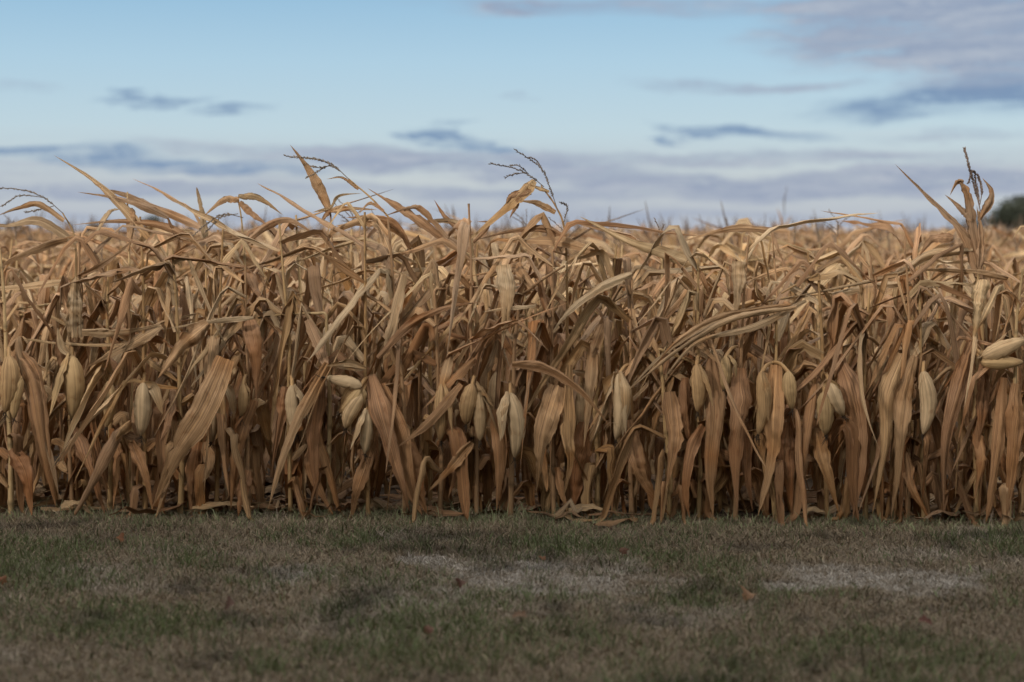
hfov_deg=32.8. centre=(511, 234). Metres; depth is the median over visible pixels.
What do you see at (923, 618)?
fallen leaf
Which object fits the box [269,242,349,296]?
corn plant
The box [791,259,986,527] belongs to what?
corn plant
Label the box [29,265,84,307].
corn plant
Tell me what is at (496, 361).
corn plant
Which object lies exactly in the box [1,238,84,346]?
corn plant
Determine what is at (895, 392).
corn plant
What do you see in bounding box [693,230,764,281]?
corn plant
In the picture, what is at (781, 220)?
corn plant
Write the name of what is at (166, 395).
corn plant
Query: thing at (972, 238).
corn plant
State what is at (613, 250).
corn plant
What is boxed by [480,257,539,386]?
corn plant
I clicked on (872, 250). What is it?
corn plant
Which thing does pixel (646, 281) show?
corn plant
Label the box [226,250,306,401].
corn plant
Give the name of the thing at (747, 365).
corn plant
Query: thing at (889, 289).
corn plant
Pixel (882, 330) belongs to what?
corn plant
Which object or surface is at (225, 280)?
corn plant
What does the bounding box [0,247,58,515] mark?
corn plant
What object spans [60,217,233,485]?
corn plant
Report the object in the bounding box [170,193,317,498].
corn plant
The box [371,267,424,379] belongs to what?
corn plant
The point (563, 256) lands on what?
corn plant
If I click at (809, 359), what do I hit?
corn plant
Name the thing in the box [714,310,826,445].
corn plant
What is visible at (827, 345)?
corn plant
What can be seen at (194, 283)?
corn plant
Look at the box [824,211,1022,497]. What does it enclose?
corn plant
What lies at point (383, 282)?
corn plant
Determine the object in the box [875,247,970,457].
corn plant
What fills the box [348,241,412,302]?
corn plant
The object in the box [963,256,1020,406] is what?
corn plant
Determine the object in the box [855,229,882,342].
corn plant
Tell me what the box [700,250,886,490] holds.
corn plant
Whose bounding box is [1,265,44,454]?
corn plant
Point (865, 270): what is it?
corn plant
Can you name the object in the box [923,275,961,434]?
corn plant
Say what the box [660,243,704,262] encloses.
corn plant
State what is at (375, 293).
corn plant
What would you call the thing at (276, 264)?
corn plant
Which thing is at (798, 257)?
corn plant
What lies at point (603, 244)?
corn plant
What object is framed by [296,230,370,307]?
corn plant
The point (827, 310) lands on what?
corn plant
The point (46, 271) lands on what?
corn plant
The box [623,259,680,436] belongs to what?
corn plant
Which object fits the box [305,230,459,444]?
corn plant
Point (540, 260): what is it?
corn plant
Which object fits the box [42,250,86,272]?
corn plant
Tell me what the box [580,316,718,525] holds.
corn plant
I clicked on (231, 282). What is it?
corn plant
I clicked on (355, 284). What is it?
corn plant
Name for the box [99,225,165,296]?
corn plant
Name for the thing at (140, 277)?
corn plant
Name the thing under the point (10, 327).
corn plant
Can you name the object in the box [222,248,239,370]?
corn plant
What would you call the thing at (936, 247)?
corn plant
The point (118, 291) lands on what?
corn plant
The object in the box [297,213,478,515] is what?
corn plant
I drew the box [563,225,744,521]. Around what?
corn plant
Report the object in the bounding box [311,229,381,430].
corn plant
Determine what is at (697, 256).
corn plant
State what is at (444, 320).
corn plant
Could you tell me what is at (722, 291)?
corn plant
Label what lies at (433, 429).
corn plant
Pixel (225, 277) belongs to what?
corn plant
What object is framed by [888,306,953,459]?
corn plant
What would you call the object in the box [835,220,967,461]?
corn plant
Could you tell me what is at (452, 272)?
corn plant
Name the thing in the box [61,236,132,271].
corn plant
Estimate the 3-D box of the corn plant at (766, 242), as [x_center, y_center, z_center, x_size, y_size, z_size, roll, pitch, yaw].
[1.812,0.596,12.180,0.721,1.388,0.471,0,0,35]
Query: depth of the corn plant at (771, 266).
11.28 m
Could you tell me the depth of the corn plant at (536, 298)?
9.23 m
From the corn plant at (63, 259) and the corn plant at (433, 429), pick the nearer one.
the corn plant at (433, 429)
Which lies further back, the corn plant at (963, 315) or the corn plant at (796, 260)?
the corn plant at (796, 260)
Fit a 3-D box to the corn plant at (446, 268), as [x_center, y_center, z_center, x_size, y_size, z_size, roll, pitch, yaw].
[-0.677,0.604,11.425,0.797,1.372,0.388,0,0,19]
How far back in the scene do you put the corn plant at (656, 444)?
8.56 m
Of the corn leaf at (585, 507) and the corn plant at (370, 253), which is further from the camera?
the corn plant at (370, 253)
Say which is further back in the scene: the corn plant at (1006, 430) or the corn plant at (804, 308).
the corn plant at (804, 308)
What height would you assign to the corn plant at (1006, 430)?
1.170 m
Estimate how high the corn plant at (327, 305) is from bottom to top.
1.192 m
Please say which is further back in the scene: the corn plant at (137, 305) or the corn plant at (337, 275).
the corn plant at (337, 275)
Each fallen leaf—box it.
[0,575,6,584]
[115,532,123,541]
[224,595,234,609]
[423,625,432,633]
[455,578,466,587]
[512,610,527,617]
[619,547,628,553]
[740,585,758,603]
[919,614,931,624]
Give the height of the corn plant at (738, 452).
1.390 m
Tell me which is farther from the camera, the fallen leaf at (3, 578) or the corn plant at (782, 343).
the corn plant at (782, 343)
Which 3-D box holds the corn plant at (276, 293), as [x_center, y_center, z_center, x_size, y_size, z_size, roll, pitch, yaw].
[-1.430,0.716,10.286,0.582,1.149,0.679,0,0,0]
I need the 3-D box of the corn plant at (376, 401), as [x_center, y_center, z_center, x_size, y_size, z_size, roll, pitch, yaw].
[-0.876,0.522,7.944,1.028,1.536,0.590,0,0,18]
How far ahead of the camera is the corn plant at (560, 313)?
9.20 m
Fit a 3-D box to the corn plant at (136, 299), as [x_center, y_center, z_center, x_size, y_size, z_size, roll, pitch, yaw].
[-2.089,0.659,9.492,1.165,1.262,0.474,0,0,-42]
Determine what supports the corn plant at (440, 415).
on the ground at (754, 513)
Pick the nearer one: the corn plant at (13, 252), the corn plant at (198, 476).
the corn plant at (198, 476)
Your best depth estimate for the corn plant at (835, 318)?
7.80 m
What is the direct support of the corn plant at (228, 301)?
on the ground at (754, 513)
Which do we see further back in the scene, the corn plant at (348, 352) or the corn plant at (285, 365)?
the corn plant at (285, 365)
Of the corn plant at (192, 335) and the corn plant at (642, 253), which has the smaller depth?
the corn plant at (192, 335)
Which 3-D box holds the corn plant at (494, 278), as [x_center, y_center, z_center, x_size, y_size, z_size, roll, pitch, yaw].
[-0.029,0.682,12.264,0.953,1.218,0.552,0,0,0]
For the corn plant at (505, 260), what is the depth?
10.67 m
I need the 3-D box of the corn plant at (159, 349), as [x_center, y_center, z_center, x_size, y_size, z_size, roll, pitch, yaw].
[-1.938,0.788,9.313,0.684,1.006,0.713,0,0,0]
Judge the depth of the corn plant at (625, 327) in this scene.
8.48 m
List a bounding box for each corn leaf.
[61,500,85,508]
[192,501,253,509]
[566,503,602,513]
[800,506,824,513]
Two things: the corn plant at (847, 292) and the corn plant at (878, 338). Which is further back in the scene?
the corn plant at (878, 338)
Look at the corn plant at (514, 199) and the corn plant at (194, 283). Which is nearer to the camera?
the corn plant at (514, 199)
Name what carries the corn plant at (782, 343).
on the ground at (754, 513)
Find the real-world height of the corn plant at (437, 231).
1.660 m
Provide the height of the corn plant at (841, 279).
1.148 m
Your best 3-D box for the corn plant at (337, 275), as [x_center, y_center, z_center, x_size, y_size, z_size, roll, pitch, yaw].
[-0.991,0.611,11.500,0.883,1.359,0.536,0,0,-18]
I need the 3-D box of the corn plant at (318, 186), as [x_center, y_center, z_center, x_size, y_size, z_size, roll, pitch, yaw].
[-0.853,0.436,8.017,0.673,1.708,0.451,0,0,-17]
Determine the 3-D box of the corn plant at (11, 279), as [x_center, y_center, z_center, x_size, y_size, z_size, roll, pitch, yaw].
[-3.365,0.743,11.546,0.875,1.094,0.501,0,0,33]
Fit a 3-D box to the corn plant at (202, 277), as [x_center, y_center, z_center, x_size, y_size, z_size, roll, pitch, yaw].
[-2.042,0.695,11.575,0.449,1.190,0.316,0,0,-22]
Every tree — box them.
[142,214,159,226]
[948,195,1023,228]
[961,210,1021,230]
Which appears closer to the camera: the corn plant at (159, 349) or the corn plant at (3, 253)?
the corn plant at (159, 349)
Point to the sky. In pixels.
(682, 108)
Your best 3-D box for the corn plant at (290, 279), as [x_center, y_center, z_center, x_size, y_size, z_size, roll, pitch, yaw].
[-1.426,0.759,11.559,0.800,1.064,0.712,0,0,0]
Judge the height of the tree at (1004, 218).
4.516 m
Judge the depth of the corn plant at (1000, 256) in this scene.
11.24 m
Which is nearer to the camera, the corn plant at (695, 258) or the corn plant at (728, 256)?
the corn plant at (695, 258)
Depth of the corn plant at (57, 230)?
8.33 m
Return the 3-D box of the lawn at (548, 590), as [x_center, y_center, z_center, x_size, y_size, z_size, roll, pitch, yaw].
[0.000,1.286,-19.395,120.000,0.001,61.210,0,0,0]
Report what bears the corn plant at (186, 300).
on the ground at (754, 513)
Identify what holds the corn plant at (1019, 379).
on the ground at (754, 513)
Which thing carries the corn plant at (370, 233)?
on the ground at (754, 513)
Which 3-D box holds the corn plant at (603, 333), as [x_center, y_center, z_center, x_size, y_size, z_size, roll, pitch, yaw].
[0.434,0.650,8.046,1.079,1.281,0.546,0,0,-31]
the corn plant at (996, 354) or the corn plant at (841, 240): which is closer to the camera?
the corn plant at (996, 354)
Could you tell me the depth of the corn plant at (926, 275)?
10.61 m
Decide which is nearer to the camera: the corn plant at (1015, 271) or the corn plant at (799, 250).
the corn plant at (799, 250)
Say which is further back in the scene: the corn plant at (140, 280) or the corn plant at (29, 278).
the corn plant at (140, 280)
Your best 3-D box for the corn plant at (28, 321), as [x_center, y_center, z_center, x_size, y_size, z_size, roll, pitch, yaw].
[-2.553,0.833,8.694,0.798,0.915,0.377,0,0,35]
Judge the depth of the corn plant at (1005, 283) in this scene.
9.21 m
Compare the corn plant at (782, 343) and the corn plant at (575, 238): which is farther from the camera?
the corn plant at (575, 238)
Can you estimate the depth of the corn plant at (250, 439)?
7.92 m
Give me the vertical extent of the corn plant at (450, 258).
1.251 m
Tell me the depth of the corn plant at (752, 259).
10.74 m
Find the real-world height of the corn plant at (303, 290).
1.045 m
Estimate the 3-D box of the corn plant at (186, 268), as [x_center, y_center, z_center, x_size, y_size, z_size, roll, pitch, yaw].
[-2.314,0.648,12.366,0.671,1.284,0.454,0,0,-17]
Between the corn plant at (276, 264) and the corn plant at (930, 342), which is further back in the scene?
the corn plant at (276, 264)
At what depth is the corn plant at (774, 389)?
7.72 m
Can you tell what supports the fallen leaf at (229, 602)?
on the lawn at (548, 590)
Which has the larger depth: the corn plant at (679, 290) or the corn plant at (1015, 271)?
the corn plant at (1015, 271)
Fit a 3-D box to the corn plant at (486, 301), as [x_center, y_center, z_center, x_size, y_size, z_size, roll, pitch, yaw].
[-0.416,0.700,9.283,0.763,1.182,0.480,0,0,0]
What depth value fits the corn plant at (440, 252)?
13.15 m
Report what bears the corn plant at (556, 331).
on the ground at (754, 513)
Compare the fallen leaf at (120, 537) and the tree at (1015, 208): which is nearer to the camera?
the fallen leaf at (120, 537)
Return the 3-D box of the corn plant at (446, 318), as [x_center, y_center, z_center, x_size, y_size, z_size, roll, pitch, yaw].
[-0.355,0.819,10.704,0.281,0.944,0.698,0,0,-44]
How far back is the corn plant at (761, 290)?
8.49 m
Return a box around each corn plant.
[0,187,101,493]
[0,235,50,425]
[0,246,38,292]
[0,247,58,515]
[0,249,61,484]
[0,274,90,486]
[0,310,53,495]
[0,314,141,489]
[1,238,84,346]
[1,240,48,273]
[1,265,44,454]
[1,290,57,456]
[2,271,38,328]
[2,293,113,457]
[3,215,43,400]
[3,249,38,272]
[11,254,53,300]
[12,232,92,329]
[14,307,66,471]
[15,225,189,513]
[23,251,275,517]
[25,248,233,516]
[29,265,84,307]
[33,236,163,512]
[40,248,72,308]
[42,221,158,289]
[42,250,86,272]
[53,259,197,492]
[54,281,101,430]
[57,157,185,499]
[59,272,161,392]
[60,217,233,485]
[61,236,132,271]
[64,231,126,281]
[83,245,120,304]
[85,240,182,413]
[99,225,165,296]
[109,233,185,451]
[111,179,274,488]
[115,294,179,452]
[123,229,178,286]
[131,271,198,358]
[133,286,202,440]
[144,229,270,519]
[144,239,225,300]
[152,277,199,393]
[157,265,272,516]
[157,293,287,471]
[166,187,270,495]
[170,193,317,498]
[173,199,368,518]
[176,189,392,492]
[181,251,266,449]
[191,253,233,376]
[203,240,269,326]
[216,271,297,472]
[222,183,446,518]
[222,215,318,494]
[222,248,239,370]
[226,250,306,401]
[233,264,378,519]
[234,271,302,371]
[240,251,311,343]
[241,281,332,470]
[252,268,385,486]
[256,260,302,400]
[260,251,336,381]
[269,145,395,510]
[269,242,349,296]
[278,223,360,270]
[278,285,297,372]
[281,199,381,473]
[284,154,451,509]
[295,227,444,462]
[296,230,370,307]
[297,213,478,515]
[302,252,335,348]
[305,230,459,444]
[307,210,390,456]
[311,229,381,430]
[317,228,423,360]
[321,290,434,496]
[325,252,570,522]
[329,288,391,360]
[330,282,398,435]
[337,235,542,492]
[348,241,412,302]
[354,204,557,516]
[367,234,427,401]
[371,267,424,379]
[372,233,449,345]
[377,261,496,406]
[388,242,523,492]
[395,275,439,442]
[402,200,502,489]
[406,244,497,494]
[407,252,453,351]
[410,232,468,265]
[426,246,556,495]
[431,284,496,445]
[432,306,461,352]
[438,256,495,434]
[440,300,487,438]
[447,253,624,476]
[448,253,610,518]
[450,245,502,279]
[456,212,700,516]
[471,148,571,514]
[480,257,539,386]
[482,317,523,446]
[484,236,729,518]
[487,261,643,487]
[492,209,535,327]
[511,248,578,331]
[517,217,646,466]
[522,250,587,338]
[523,210,640,357]
[527,257,806,517]
[537,290,661,496]
[538,271,642,437]
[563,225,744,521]
[564,244,638,307]
[569,228,655,375]
[571,218,722,496]
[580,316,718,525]
[581,217,765,516]
[585,245,664,444]
[592,282,937,514]
[597,244,641,348]
[597,340,656,409]
[603,314,655,481]
[611,259,661,459]
[618,241,660,315]
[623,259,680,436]
[623,310,692,406]
[632,270,727,495]
[633,213,874,519]
[634,243,772,437]
[644,261,808,488]
[648,256,721,436]
[653,277,729,437]
[656,236,737,325]
[657,217,830,367]
[657,251,714,300]
[657,258,817,496]
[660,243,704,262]
[679,285,792,407]
[681,234,792,304]
[681,283,882,525]
[686,224,808,509]
[691,283,758,406]
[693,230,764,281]
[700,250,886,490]
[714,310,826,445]
[715,234,759,284]
[718,221,796,298]
[720,283,814,366]
[722,229,789,306]
[732,241,882,523]
[740,232,859,474]
[747,260,789,302]
[751,240,894,496]
[755,280,915,521]
[770,146,1007,519]
[770,243,852,359]
[771,219,906,425]
[776,260,828,327]
[777,186,791,257]
[783,210,894,354]
[783,292,810,332]
[787,257,853,361]
[790,268,812,359]
[790,293,877,415]
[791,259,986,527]
[793,252,892,355]
[799,301,887,474]
[814,232,876,413]
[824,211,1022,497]
[828,263,880,353]
[834,275,901,459]
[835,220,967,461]
[836,262,1023,522]
[842,242,986,522]
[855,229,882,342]
[865,276,893,293]
[866,259,1007,493]
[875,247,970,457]
[877,278,1005,493]
[883,259,957,421]
[886,243,954,291]
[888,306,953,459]
[911,261,1023,524]
[918,229,1007,481]
[923,257,956,420]
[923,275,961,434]
[924,264,960,303]
[926,232,934,336]
[936,301,1023,491]
[939,280,1019,476]
[944,243,1012,388]
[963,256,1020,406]
[991,275,1023,384]
[995,261,1023,293]
[995,267,1020,384]
[1004,278,1023,312]
[1020,293,1023,327]
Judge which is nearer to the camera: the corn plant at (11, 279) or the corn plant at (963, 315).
the corn plant at (963, 315)
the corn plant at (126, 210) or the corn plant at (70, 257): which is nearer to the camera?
the corn plant at (126, 210)
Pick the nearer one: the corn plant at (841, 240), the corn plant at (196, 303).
the corn plant at (196, 303)
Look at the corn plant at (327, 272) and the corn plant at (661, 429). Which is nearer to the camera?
the corn plant at (661, 429)
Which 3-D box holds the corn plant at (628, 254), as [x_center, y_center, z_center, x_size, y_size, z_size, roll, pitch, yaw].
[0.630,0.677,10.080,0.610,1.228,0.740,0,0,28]
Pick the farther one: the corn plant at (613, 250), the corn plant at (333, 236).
the corn plant at (333, 236)
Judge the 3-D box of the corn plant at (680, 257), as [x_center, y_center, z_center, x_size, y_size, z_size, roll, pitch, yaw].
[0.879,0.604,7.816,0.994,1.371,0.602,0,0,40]
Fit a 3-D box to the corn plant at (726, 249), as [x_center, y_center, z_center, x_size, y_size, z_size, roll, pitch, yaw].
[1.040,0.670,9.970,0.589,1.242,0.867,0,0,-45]
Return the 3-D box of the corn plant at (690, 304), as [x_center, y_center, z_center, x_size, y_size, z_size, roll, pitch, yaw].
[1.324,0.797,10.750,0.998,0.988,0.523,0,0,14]
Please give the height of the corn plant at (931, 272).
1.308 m
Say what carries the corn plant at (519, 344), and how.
on the ground at (754, 513)
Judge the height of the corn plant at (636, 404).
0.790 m
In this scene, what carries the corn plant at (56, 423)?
on the ground at (754, 513)
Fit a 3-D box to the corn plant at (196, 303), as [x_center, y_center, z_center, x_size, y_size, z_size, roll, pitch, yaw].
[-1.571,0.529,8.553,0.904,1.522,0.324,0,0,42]
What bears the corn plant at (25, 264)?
on the ground at (754, 513)
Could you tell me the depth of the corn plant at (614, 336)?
9.14 m
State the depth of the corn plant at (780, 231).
11.25 m
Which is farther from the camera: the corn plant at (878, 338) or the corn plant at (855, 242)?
the corn plant at (878, 338)
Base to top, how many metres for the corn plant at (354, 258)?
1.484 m
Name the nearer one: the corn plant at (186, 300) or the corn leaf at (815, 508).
the corn leaf at (815, 508)
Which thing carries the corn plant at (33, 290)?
on the ground at (754, 513)
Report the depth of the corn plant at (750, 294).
8.29 m
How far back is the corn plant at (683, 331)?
10.04 m
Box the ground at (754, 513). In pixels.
[14,421,1023,523]
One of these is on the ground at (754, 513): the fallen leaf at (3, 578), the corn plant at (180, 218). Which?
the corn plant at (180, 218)
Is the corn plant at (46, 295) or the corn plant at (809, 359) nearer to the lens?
the corn plant at (46, 295)
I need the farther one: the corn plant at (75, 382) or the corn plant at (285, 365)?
the corn plant at (285, 365)
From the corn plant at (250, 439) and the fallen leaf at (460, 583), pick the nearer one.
the fallen leaf at (460, 583)
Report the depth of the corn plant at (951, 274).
12.72 m
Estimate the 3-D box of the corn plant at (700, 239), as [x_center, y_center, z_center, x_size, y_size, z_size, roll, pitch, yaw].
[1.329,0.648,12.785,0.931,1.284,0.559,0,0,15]
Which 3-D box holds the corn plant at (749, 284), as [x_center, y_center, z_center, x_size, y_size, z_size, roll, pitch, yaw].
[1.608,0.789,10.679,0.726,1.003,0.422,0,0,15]
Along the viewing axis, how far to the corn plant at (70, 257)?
11.71 m
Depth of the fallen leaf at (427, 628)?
5.48 m
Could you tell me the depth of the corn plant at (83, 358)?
8.62 m
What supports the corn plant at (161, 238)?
on the ground at (754, 513)
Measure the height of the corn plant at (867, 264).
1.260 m
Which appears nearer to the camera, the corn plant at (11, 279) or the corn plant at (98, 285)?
the corn plant at (98, 285)
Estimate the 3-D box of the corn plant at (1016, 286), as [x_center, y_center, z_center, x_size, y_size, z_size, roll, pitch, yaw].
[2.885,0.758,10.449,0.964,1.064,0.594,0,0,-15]
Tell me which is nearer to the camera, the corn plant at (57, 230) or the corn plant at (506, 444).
the corn plant at (506, 444)
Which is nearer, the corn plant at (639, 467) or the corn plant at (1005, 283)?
the corn plant at (639, 467)
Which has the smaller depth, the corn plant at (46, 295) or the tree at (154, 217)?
the corn plant at (46, 295)
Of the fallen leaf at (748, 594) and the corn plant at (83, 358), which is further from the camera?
the corn plant at (83, 358)
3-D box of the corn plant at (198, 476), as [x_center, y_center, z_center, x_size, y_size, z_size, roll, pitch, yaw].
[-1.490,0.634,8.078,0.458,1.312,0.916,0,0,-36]
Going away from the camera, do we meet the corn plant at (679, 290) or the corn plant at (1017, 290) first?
the corn plant at (679, 290)
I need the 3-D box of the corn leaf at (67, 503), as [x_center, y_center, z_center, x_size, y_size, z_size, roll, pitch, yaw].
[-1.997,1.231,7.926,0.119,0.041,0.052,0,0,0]
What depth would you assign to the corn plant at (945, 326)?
9.17 m
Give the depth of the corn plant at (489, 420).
10.64 m
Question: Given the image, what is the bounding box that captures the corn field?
[0,201,1023,480]
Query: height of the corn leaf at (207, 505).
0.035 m
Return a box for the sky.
[0,0,1023,232]
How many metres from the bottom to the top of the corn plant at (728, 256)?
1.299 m
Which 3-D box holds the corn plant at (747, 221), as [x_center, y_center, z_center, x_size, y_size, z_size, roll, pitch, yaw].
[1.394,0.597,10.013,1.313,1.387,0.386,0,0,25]
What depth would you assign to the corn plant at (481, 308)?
9.30 m
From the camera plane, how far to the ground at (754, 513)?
8.34 m
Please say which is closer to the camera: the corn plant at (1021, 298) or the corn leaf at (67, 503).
the corn leaf at (67, 503)
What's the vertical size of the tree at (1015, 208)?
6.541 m
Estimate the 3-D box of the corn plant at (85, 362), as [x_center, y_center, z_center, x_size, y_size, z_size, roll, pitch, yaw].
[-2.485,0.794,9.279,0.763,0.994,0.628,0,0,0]
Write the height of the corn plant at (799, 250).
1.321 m
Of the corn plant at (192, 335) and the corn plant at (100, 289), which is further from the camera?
the corn plant at (100, 289)
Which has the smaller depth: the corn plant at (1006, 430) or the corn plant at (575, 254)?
the corn plant at (1006, 430)
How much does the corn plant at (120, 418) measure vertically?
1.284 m
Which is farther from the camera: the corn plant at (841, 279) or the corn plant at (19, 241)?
the corn plant at (19, 241)
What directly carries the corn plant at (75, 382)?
on the ground at (754, 513)
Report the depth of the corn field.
19.25 m
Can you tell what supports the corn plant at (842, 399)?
on the ground at (754, 513)
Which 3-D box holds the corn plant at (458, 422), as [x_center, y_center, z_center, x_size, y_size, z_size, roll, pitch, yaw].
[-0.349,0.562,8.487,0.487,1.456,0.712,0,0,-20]
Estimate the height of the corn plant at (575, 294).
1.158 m
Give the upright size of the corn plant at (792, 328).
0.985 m
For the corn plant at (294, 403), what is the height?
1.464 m
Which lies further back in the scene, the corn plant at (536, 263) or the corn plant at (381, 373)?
the corn plant at (536, 263)
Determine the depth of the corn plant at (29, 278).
8.79 m
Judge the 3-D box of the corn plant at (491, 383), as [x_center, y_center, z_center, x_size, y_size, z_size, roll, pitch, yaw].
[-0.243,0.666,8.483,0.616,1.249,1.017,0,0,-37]
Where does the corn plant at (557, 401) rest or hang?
on the ground at (754, 513)
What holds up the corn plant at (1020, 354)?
on the ground at (754, 513)
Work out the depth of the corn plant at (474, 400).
7.89 m
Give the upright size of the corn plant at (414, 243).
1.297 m
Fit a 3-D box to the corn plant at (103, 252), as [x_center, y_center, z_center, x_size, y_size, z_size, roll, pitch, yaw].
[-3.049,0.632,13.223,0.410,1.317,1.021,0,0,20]
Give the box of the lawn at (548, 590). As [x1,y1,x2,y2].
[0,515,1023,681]
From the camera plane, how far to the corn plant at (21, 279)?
10.84 m
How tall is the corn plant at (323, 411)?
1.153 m
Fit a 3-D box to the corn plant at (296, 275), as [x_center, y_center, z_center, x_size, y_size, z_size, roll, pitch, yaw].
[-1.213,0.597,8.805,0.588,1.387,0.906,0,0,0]
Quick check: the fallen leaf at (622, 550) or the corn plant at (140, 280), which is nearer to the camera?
the fallen leaf at (622, 550)
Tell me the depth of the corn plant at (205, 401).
7.87 m
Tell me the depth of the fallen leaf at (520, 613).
5.70 m
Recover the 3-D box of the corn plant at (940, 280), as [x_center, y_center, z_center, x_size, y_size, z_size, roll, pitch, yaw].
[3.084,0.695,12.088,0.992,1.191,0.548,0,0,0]

